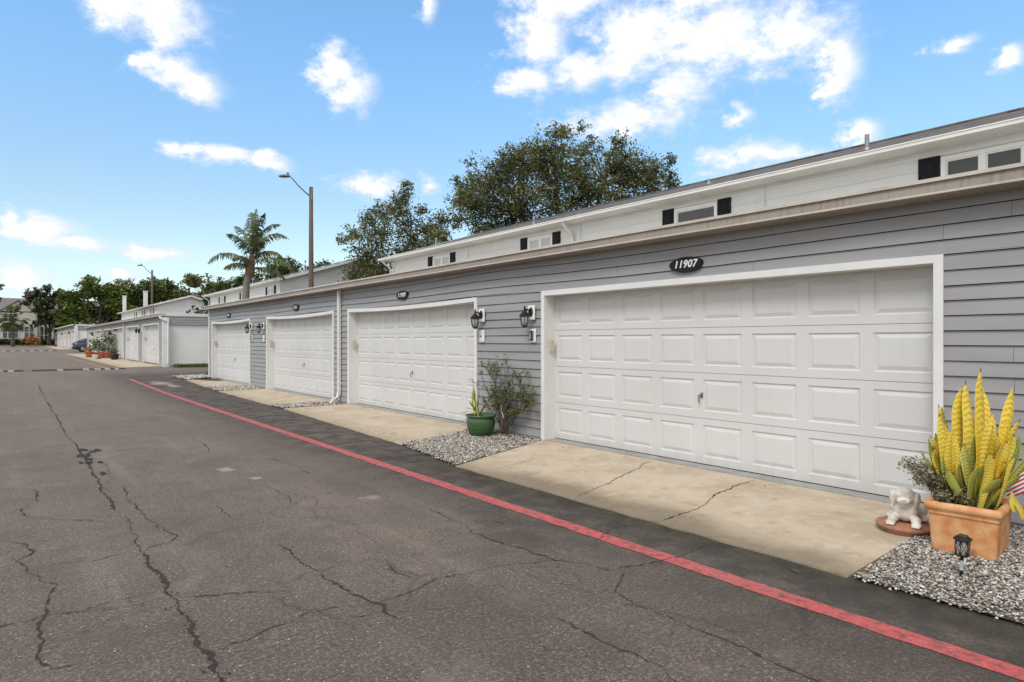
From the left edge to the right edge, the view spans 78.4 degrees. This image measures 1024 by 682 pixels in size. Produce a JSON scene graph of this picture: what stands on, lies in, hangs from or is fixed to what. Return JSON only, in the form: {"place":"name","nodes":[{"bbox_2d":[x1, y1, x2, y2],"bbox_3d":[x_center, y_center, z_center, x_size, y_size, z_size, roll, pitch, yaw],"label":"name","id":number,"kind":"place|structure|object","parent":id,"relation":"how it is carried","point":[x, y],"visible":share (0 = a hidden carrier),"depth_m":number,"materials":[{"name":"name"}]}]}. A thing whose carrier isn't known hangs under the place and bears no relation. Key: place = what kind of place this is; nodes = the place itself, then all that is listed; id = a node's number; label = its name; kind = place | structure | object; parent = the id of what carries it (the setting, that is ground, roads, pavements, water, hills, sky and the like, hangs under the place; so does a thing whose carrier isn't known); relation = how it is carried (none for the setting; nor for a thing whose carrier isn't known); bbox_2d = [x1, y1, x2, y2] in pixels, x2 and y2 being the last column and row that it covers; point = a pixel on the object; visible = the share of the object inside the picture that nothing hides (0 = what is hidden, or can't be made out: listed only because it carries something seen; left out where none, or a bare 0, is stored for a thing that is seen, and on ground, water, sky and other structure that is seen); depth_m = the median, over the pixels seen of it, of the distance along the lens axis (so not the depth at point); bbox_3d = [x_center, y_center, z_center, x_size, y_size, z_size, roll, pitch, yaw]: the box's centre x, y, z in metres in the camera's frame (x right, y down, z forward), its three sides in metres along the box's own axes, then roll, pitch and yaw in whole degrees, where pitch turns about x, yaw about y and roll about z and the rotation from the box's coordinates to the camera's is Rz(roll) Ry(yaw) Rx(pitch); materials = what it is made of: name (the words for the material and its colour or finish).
{"place":"outdoors","nodes":[
{"label":"outdoors","id":0,"kind":"place"},
{"bbox_2d":[6,350,56,350],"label":"speed hump","id":1,"kind":"object","parent":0,"point":[31,350],"visible":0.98,"depth_m":65.74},
{"bbox_2d":[43,346,70,348],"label":"driveway apron","id":2,"kind":"object","parent":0,"point":[54,347],"visible":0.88,"depth_m":84.32,"materials":[{"name":"concrete"}]},
{"bbox_2d":[67,354,161,367],"bbox_3d":[-30.488,1.291,46.261,1.805,0.119,38.300,0,0,-39],"label":"driveway apron","id":3,"kind":"object","parent":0,"point":[123,363],"visible":0.69,"depth_m":36.74,"materials":[{"name":"concrete"}]},
{"bbox_2d":[85,352,93,356],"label":"plant pot","id":4,"kind":"object","parent":3,"relation":"on","point":[88,354],"visible":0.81,"depth_m":48.40,"materials":[{"name":"orange ceramic"}]},
{"bbox_2d":[103,352,111,357],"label":"plant pot","id":5,"kind":"object","parent":3,"relation":"on","point":[106,354],"visible":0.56,"depth_m":45.88,"materials":[{"name":"ceramic"}]},
{"bbox_2d":[95,329,115,351],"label":"potted plant","id":6,"kind":"object","parent":5,"relation":"in","point":[109,339],"visible":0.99,"depth_m":46.02,"materials":[{"name":"green plant"}]},
{"bbox_2d":[110,354,119,359],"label":"plant pot","id":7,"kind":"object","parent":3,"relation":"on","point":[114,356],"visible":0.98,"depth_m":42.25,"materials":[{"name":"black plastic"}]},
{"bbox_2d":[173,363,207,366],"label":"grass","id":8,"kind":"structure","parent":0,"point":[190,365],"depth_m":31.91,"materials":[{"name":"green plant"}]},
{"bbox_2d":[172,374,211,379],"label":"gravel","id":9,"kind":"structure","parent":0,"point":[190,377],"depth_m":24.20,"materials":[{"name":"grey gravel"}]},
{"bbox_2d":[187,380,242,386],"bbox_3d":[-10.530,1.486,21.998,1.194,0.096,4.930,0,0,-39],"label":"driveway apron","id":10,"kind":"object","parent":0,"point":[210,383],"visible":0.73,"depth_m":21.63,"materials":[{"name":"concrete"}]},
{"bbox_2d":[205,385,265,390],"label":"gravel","id":11,"kind":"structure","parent":0,"point":[235,387],"depth_m":19.55,"materials":[{"name":"grey gravel"}]},
{"bbox_2d":[219,389,329,405],"bbox_3d":[-6.644,1.508,17.033,1.374,0.085,5.740,0,0,-39],"label":"driveway apron","id":12,"kind":"object","parent":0,"point":[266,396],"visible":0.85,"depth_m":16.70,"materials":[{"name":"concrete"}]},
{"bbox_2d":[271,401,347,407],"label":"gravel","id":13,"kind":"structure","parent":0,"point":[295,405],"depth_m":14.48,"materials":[{"name":"grey gravel"}]},
{"bbox_2d":[283,404,466,444],"bbox_3d":[-2.829,1.508,12.022,1.725,0.085,6.030,0,0,-39],"label":"driveway apron","id":14,"kind":"object","parent":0,"point":[398,428],"visible":0.91,"depth_m":11.45,"materials":[{"name":"concrete"}]},
{"bbox_2d":[0,346,1023,681],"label":"road","id":15,"kind":"structure","parent":0,"point":[354,524],"depth_m":4.05,"materials":[{"name":"grey asphalt"}]},
{"bbox_2d":[0,370,22,371],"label":"speed hump","id":16,"kind":"object","parent":15,"relation":"on","point":[11,370],"visible":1,"depth_m":27.22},
{"bbox_2d":[31,368,124,370],"bbox_3d":[-19.942,1.305,28.944,3.520,0.060,0.840,0,0,-39],"label":"speed hump","id":17,"kind":"object","parent":15,"relation":"on","point":[76,369],"visible":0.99,"depth_m":28.60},
{"bbox_2d":[71,338,86,351],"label":"parked car","id":18,"kind":"object","parent":15,"relation":"on","point":[79,345],"visible":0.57,"depth_m":64.88,"materials":[{"name":"blue paint"}]},
{"bbox_2d":[64,356,104,367],"bbox_3d":[-28.520,1.290,41.361,0.162,0.051,27.800,0,0,-39],"label":"red line marking","id":19,"kind":"object","parent":15,"relation":"on","point":[85,362],"visible":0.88,"depth_m":37.88,"materials":[{"name":"paint"}]},
{"bbox_2d":[0,387,819,681],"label":"road cracks","id":20,"kind":"object","parent":15,"relation":"on","point":[210,654],"visible":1,"depth_m":3.79,"materials":[{"name":"black asphalt"}]},
{"bbox_2d":[401,429,541,464],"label":"gravel","id":21,"kind":"structure","parent":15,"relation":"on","point":[451,444],"depth_m":8.90,"materials":[{"name":"grey gravel"}]},
{"bbox_2d":[465,413,495,436],"bbox_3d":[-0.486,1.316,9.781,0.486,0.338,0.486,0,0,-39],"label":"glazed pot","id":22,"kind":"object","parent":21,"relation":"on","point":[483,425],"visible":0.94,"depth_m":9.60,"materials":[{"name":"green ceramic"}]},
{"bbox_2d":[460,386,485,423],"bbox_3d":[-0.617,1.010,9.808,0.537,0.623,0.393,0,0,27],"label":"spiky plant","id":23,"kind":"object","parent":22,"relation":"in","point":[476,409],"visible":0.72,"depth_m":9.81,"materials":[{"name":"green plant"}]},
{"bbox_2d":[465,429,533,441],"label":"leaf litter","id":24,"kind":"object","parent":21,"relation":"on","point":[504,438],"visible":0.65,"depth_m":9.51,"materials":[{"name":"brown plant"}]},
{"bbox_2d":[468,354,536,434],"bbox_3d":[-0.131,0.828,9.707,0.643,1.315,1.438,0,0,-30],"label":"shrub","id":25,"kind":"object","parent":21,"relation":"on","point":[503,395],"visible":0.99,"depth_m":9.68,"materials":[{"name":"green plant"}]},
{"bbox_2d":[128,379,1023,680],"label":"red line marking","id":26,"kind":"object","parent":15,"relation":"on","point":[1002,667],"visible":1,"depth_m":3.99,"materials":[{"name":"paint"}]},
{"bbox_2d":[854,525,1023,623],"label":"gravel","id":27,"kind":"structure","parent":15,"relation":"on","point":[903,569],"depth_m":3.98,"materials":[{"name":"grey gravel"}]},
{"bbox_2d":[893,544,1014,581],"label":"leaf litter","id":28,"kind":"object","parent":27,"relation":"on","point":[969,579],"visible":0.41,"depth_m":4.06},
{"bbox_2d":[953,533,972,576],"bbox_3d":[2.825,1.371,3.939,0.106,0.312,0.091,-5,6,-39],"label":"solar light","id":29,"kind":"object","parent":27,"relation":"on","point":[962,547],"visible":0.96,"depth_m":3.91,"materials":[{"name":"black paint"}]},
{"bbox_2d":[924,496,1014,560],"bbox_3d":[3.272,1.308,4.481,0.530,0.354,0.450,0,0,-43],"label":"terracotta planter","id":30,"kind":"object","parent":27,"relation":"on","point":[987,531],"visible":0.66,"depth_m":4.31,"materials":[{"name":"ceramic"}]},
{"bbox_2d":[894,452,978,506],"bbox_3d":[3.110,1.019,4.590,0.389,0.423,0.560,0,0,-14],"label":"trailing shrub","id":31,"kind":"object","parent":30,"relation":"in","point":[934,483],"visible":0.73,"depth_m":4.52,"materials":[{"name":"green plant"}]},
{"bbox_2d":[920,369,1023,519],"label":"snake plant","id":32,"kind":"object","parent":30,"relation":"in","point":[985,455],"visible":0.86,"depth_m":4.39,"materials":[{"name":"yellow plant"}]},
{"bbox_2d":[1006,471,1023,497],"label":"flag","id":33,"kind":"object","parent":27,"relation":"on","point":[1017,488],"visible":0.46,"depth_m":4.64,"materials":[{"name":"fabric"}]},
{"bbox_2d":[0,0,1023,300],"label":"sky","id":34,"kind":"structure","parent":0,"point":[133,133],"materials":[{"name":"blue"}]},
{"bbox_2d":[455,440,929,577],"bbox_3d":[1.306,1.508,6.660,2.016,0.085,5.170,0,0,-39],"label":"driveway apron","id":35,"kind":"object","parent":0,"point":[845,536],"visible":0.89,"depth_m":5.78,"materials":[{"name":"concrete"}]},
{"bbox_2d":[356,416,752,519],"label":"apron cracks","id":36,"kind":"object","parent":35,"relation":"on","point":[638,468],"visible":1,"depth_m":6.32,"materials":[{"name":"grey concrete"}]},
{"bbox_2d":[875,516,929,536],"bbox_3d":[3.072,1.451,4.904,0.400,0.068,0.400,0,0,-39],"label":"terracotta saucer","id":37,"kind":"object","parent":35,"relation":"on","point":[901,527],"visible":0.67,"depth_m":4.80,"materials":[{"name":"orange ceramic"}]},
{"bbox_2d":[885,487,928,528],"bbox_3d":[3.113,1.276,4.950,0.288,0.285,0.463,0,0,38],"label":"dog statue","id":38,"kind":"object","parent":37,"relation":"on","point":[906,504],"visible":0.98,"depth_m":4.84,"materials":[{"name":"ceramic"}]},
{"bbox_3d":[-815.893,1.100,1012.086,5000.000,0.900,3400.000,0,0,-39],"label":"ground","id":39,"kind":"structure","parent":0,"visible":0},
{"bbox_2d":[0,338,29,344],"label":"hedge","id":40,"kind":"object","parent":39,"relation":"on","point":[4,341],"visible":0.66,"depth_m":101.69,"materials":[{"name":"green plant"}]},
{"bbox_2d":[0,305,30,346],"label":"sabal palm","id":41,"kind":"object","parent":39,"relation":"on","point":[13,325],"visible":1,"depth_m":94.42,"materials":[{"name":"green plant"}]},
{"bbox_2d":[0,346,36,346],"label":"kerb","id":42,"kind":"structure","parent":39,"relation":"on","point":[19,346],"depth_m":96.79,"materials":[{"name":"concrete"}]},
{"bbox_2d":[19,283,71,345],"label":"oak tree","id":43,"kind":"object","parent":39,"relation":"on","point":[44,305],"visible":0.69,"depth_m":99.47,"materials":[{"name":"green plant"}]},
{"bbox_2d":[0,298,137,344],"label":"apartment building","id":44,"kind":"structure","parent":39,"relation":"on","point":[29,315],"depth_m":104.23,"materials":[{"name":"grey"}]},
{"bbox_2d":[2,329,18,338],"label":"window","id":45,"kind":"structure","parent":44,"relation":"in","point":[5,335],"depth_m":102.55,"materials":[{"name":"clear glass"}]},
{"bbox_2d":[3,313,18,321],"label":"window","id":46,"kind":"structure","parent":44,"relation":"in","point":[16,314],"depth_m":102.69,"materials":[{"name":"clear glass"}]},
{"bbox_2d":[23,326,33,338],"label":"window","id":47,"kind":"structure","parent":44,"relation":"in","point":[29,331],"depth_m":104.16,"materials":[{"name":"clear glass"}]},
{"bbox_2d":[39,326,47,338],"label":"window","id":48,"kind":"structure","parent":44,"relation":"in","point":[43,331],"depth_m":105.83,"materials":[{"name":"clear glass"}]},
{"bbox_2d":[53,324,91,347],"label":"garage building","id":49,"kind":"structure","parent":39,"relation":"on","point":[65,339],"depth_m":77.89,"materials":[{"name":"grey paint"}]},
{"bbox_2d":[49,274,142,326],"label":"oak tree","id":50,"kind":"object","parent":39,"relation":"on","point":[110,301],"visible":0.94,"depth_m":96.62,"materials":[{"name":"green plant"}]},
{"bbox_2d":[96,278,138,322],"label":"tree","id":51,"kind":"object","parent":39,"relation":"on","point":[128,283],"visible":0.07,"depth_m":100.44,"materials":[{"name":"green plant"}]},
{"bbox_2d":[137,264,152,303],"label":"street lamp","id":52,"kind":"object","parent":39,"relation":"on","point":[151,283],"visible":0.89,"depth_m":71.48,"materials":[{"name":"metal"}]},
{"bbox_2d":[84,313,207,366],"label":"garage building","id":53,"kind":"structure","parent":39,"relation":"on","point":[168,340],"depth_m":33.16,"materials":[{"name":"grey paint"}]},
{"bbox_2d":[117,329,121,357],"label":"garage door","id":54,"kind":"structure","parent":53,"relation":"in","point":[119,331],"depth_m":45.57,"materials":[{"name":"white metal"}]},
{"bbox_2d":[130,327,137,360],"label":"garage door","id":55,"kind":"structure","parent":53,"relation":"in","point":[133,336],"depth_m":40.54,"materials":[{"name":"white metal"}]},
{"bbox_2d":[147,325,157,363],"bbox_3d":[-19.808,0.161,34.768,0.101,2.158,4.960,0,0,-39],"label":"garage door","id":56,"kind":"structure","parent":53,"relation":"in","point":[152,330],"depth_m":35.28,"materials":[{"name":"white metal"}]},
{"bbox_2d":[129,276,172,307],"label":"tree","id":57,"kind":"object","parent":39,"relation":"on","point":[158,290],"visible":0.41,"depth_m":99.11,"materials":[{"name":"green plant"}]},
{"bbox_2d":[117,291,207,319],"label":"townhouse","id":58,"kind":"structure","parent":39,"relation":"on","point":[181,305],"depth_m":69.16,"materials":[{"name":"white paint"}]},
{"bbox_2d":[162,277,196,300],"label":"tree","id":59,"kind":"object","parent":39,"relation":"on","point":[171,287],"visible":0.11,"depth_m":103.37,"materials":[{"name":"green plant"}]},
{"bbox_2d":[172,273,206,298],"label":"tree","id":60,"kind":"object","parent":39,"relation":"on","point":[192,280],"visible":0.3,"depth_m":100.77,"materials":[{"name":"green plant"}]},
{"bbox_2d":[185,273,239,313],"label":"tree","id":61,"kind":"object","parent":39,"relation":"on","point":[209,287],"visible":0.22,"depth_m":60.68,"materials":[{"name":"green plant"}]},
{"bbox_2d":[216,271,266,291],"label":"tree","id":62,"kind":"object","parent":39,"relation":"on","point":[236,282],"visible":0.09,"depth_m":61.29,"materials":[{"name":"green plant"}]},
{"bbox_2d":[208,209,291,298],"bbox_3d":[-14.025,-2.807,33.583,3.523,8.684,3.311,0,0,-39],"label":"palm tree","id":63,"kind":"object","parent":39,"relation":"on","point":[253,242],"visible":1,"depth_m":33.59,"materials":[{"name":"green plant"}]},
{"bbox_2d":[238,256,308,285],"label":"tree","id":64,"kind":"object","parent":39,"relation":"on","point":[283,269],"visible":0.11,"depth_m":61.73,"materials":[{"name":"green plant"}]},
{"bbox_2d":[202,258,389,304],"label":"townhouse","id":65,"kind":"structure","parent":39,"relation":"on","point":[326,274],"depth_m":38.87,"materials":[{"name":"white paint"}]},
{"bbox_2d":[267,286,273,294],"bbox_3d":[-14.723,-2.740,38.354,0.082,1.120,1.200,0,0,-39],"label":"window","id":66,"kind":"structure","parent":65,"relation":"in","point":[270,290],"depth_m":38.35,"materials":[{"name":"glass"}]},
{"bbox_2d":[279,172,313,287],"bbox_3d":[-10.841,-3.442,31.537,1.715,10.050,0.290,0,0,-9],"label":"street lamp","id":67,"kind":"object","parent":39,"relation":"on","point":[311,265],"visible":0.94,"depth_m":31.55,"materials":[{"name":"metal"}]},
{"bbox_2d":[308,258,333,268],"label":"tree","id":68,"kind":"object","parent":39,"relation":"on","point":[323,263],"visible":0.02,"depth_m":67.41,"materials":[{"name":"green plant"}]},
{"bbox_2d":[336,179,453,281],"bbox_3d":[-6.455,-3.672,36.121,7.235,10.685,5.056,0,0,3],"label":"oak tree","id":69,"kind":"object","parent":39,"relation":"on","point":[366,267],"visible":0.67,"depth_m":35.23,"materials":[{"name":"green plant"}]},
{"bbox_2d":[442,119,682,235],"bbox_3d":[2.642,-5.070,34.901,13.440,13.654,8.141,0,0,13],"label":"oak tree","id":70,"kind":"object","parent":39,"relation":"on","point":[616,170],"visible":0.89,"depth_m":33.76,"materials":[{"name":"green plant"}]},
{"bbox_2d":[222,380,1023,526],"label":"foundation slab","id":71,"kind":"structure","parent":39,"relation":"on","point":[789,482],"depth_m":7.38,"materials":[{"name":"concrete"}]},
{"bbox_2d":[202,162,1023,527],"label":"garage building","id":72,"kind":"structure","parent":71,"relation":"on","point":[850,340],"depth_m":7.09,"materials":[{"name":"grey wood"}]},
{"bbox_2d":[218,322,248,383],"bbox_3d":[-9.917,0.381,22.499,0.101,2.157,4.780,0,0,-39],"label":"garage door","id":73,"kind":"structure","parent":72,"relation":"in","point":[233,341],"depth_m":22.70,"materials":[{"name":"white metal"}]},
{"bbox_2d":[245,323,252,333],"bbox_3d":[-8.497,-0.407,20.201,0.233,0.336,0.166,0,0,-39],"label":"wall lantern","id":74,"kind":"object","parent":72,"relation":"attached to","point":[247,328],"depth_m":20.18,"materials":[{"name":"black paint"}]},
{"bbox_2d":[256,322,264,332],"bbox_3d":[-7.737,-0.407,19.259,0.233,0.336,0.166,0,0,-39],"label":"wall lantern","id":75,"kind":"object","parent":72,"relation":"attached to","point":[258,327],"depth_m":19.23,"materials":[{"name":"black paint"}]},
{"bbox_2d":[292,304,298,310],"bbox_3d":[-5.931,-0.920,17.209,0.048,0.181,0.459,0,0,-39],"label":"number sign","id":76,"kind":"object","parent":72,"relation":"attached to","point":[295,307],"visible":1,"depth_m":17.17,"materials":[{"name":"black paint"}]},
{"bbox_2d":[274,316,331,398],"bbox_3d":[-5.747,0.381,17.325,0.101,2.157,4.930,0,0,-39],"label":"garage door","id":77,"kind":"structure","parent":72,"relation":"in","point":[302,346],"depth_m":17.29,"materials":[{"name":"white metal"}]},
{"bbox_2d":[396,291,408,299],"bbox_3d":[-2.196,-0.920,12.577,0.048,0.181,0.459,0,0,-39],"label":"number sign","id":78,"kind":"object","parent":72,"relation":"attached to","point":[402,295],"visible":1,"depth_m":12.54,"materials":[{"name":"black paint"}]},
{"bbox_2d":[358,304,473,421],"bbox_3d":[-2.040,0.381,12.728,0.101,2.157,5.011,0,0,-39],"label":"garage door","id":79,"kind":"structure","parent":72,"relation":"in","point":[418,361],"depth_m":12.48,"materials":[{"name":"white metal"}]},
{"bbox_2d":[470,309,484,328],"bbox_3d":[-0.583,-0.367,10.384,0.233,0.336,0.166,0,0,-39],"label":"wall lantern","id":80,"kind":"object","parent":72,"relation":"attached to","point":[476,319],"depth_m":10.35,"materials":[{"name":"black paint"}]},
{"bbox_2d":[479,330,484,342],"bbox_3d":[-0.504,-0.080,10.460,0.046,0.210,0.136,0,0,-39],"label":"door bell","id":81,"kind":"object","parent":72,"relation":"attached to","point":[482,336],"depth_m":10.44,"materials":[{"name":"white plastic"}]},
{"bbox_2d":[519,305,534,327],"bbox_3d":[0.214,-0.367,9.395,0.233,0.336,0.166,0,0,-39],"label":"wall lantern","id":82,"kind":"object","parent":72,"relation":"attached to","point":[525,316],"depth_m":9.36,"materials":[{"name":"black metal"}]},
{"bbox_2d":[530,329,535,342],"bbox_3d":[0.310,-0.080,9.447,0.050,0.210,0.136,0,0,-39],"label":"door bell","id":83,"kind":"object","parent":72,"relation":"attached to","point":[532,335],"depth_m":9.43,"materials":[{"name":"white plastic"}]},
{"bbox_2d":[669,257,703,271],"bbox_3d":[2.034,-0.895,7.330,0.048,0.181,0.459,0,0,-39],"label":"number sign","id":84,"kind":"object","parent":72,"relation":"attached to","point":[686,264],"visible":1,"depth_m":7.30,"materials":[{"name":"black paint"}]},
{"bbox_2d":[555,266,932,502],"bbox_3d":[2.214,0.381,7.450,0.101,2.157,4.992,0,0,-39],"label":"garage door","id":85,"kind":"structure","parent":72,"relation":"in","point":[827,379],"depth_m":6.80,"materials":[{"name":"white metal"}]},
{"bbox_2d":[378,107,1023,272],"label":"townhouse","id":86,"kind":"structure","parent":39,"relation":"on","point":[988,141],"depth_m":13.60,"materials":[{"name":"white paint"}]},
{"bbox_2d":[433,254,449,265],"bbox_3d":[-2.604,-2.605,23.321,0.082,1.150,1.180,0,0,-39],"label":"window","id":87,"kind":"structure","parent":86,"relation":"in","point":[442,259],"depth_m":23.28,"materials":[{"name":"plastic"}]},
{"bbox_2d":[527,234,551,248],"bbox_3d":[0.864,-2.605,19.019,0.082,1.150,1.130,0,0,-39],"label":"window","id":88,"kind":"structure","parent":86,"relation":"in","point":[544,240],"depth_m":19.00,"materials":[{"name":"plastic"}]},
{"bbox_2d":[674,201,716,222],"bbox_3d":[4.319,-2.605,14.733,0.082,1.150,1.180,0,0,-39],"label":"window","id":89,"kind":"structure","parent":86,"relation":"in","point":[706,210],"depth_m":14.73,"materials":[{"name":"plastic"}]},
{"bbox_2d":[941,141,1023,175],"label":"window","id":90,"kind":"structure","parent":86,"relation":"in","point":[1011,153],"depth_m":10.37,"materials":[{"name":"plastic"}]},
{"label":"lawn","id":91,"kind":"structure","parent":0,"visible":0},
{"bbox_2d":[0,344,56,345],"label":"grass","id":92,"kind":"structure","parent":91,"relation":"on","point":[29,345],"depth_m":99.73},
{"bbox_2d":[20,334,41,344],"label":"orange shrub","id":93,"kind":"object","parent":91,"relation":"on","point":[31,340],"visible":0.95,"depth_m":101.64,"materials":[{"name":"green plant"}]},
{"bbox_2d":[39,338,54,344],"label":"hedge","id":94,"kind":"object","parent":91,"relation":"on","point":[44,342],"visible":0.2,"depth_m":104.44,"materials":[{"name":"green plant"}]},
{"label":"plant pot","id":95,"kind":"object","parent":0,"visible":0},
{"bbox_2d":[83,336,109,352],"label":"potted plant","id":96,"kind":"object","parent":95,"relation":"in","point":[96,343],"visible":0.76,"depth_m":47.50,"materials":[{"name":"green plant"}]},
{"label":"plant pot","id":97,"kind":"object","parent":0,"visible":0},
{"bbox_2d":[96,345,107,352],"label":"potted plant","id":98,"kind":"object","parent":97,"relation":"in","point":[102,349],"visible":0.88,"depth_m":46.23,"materials":[{"name":"green plant"}]}
]}

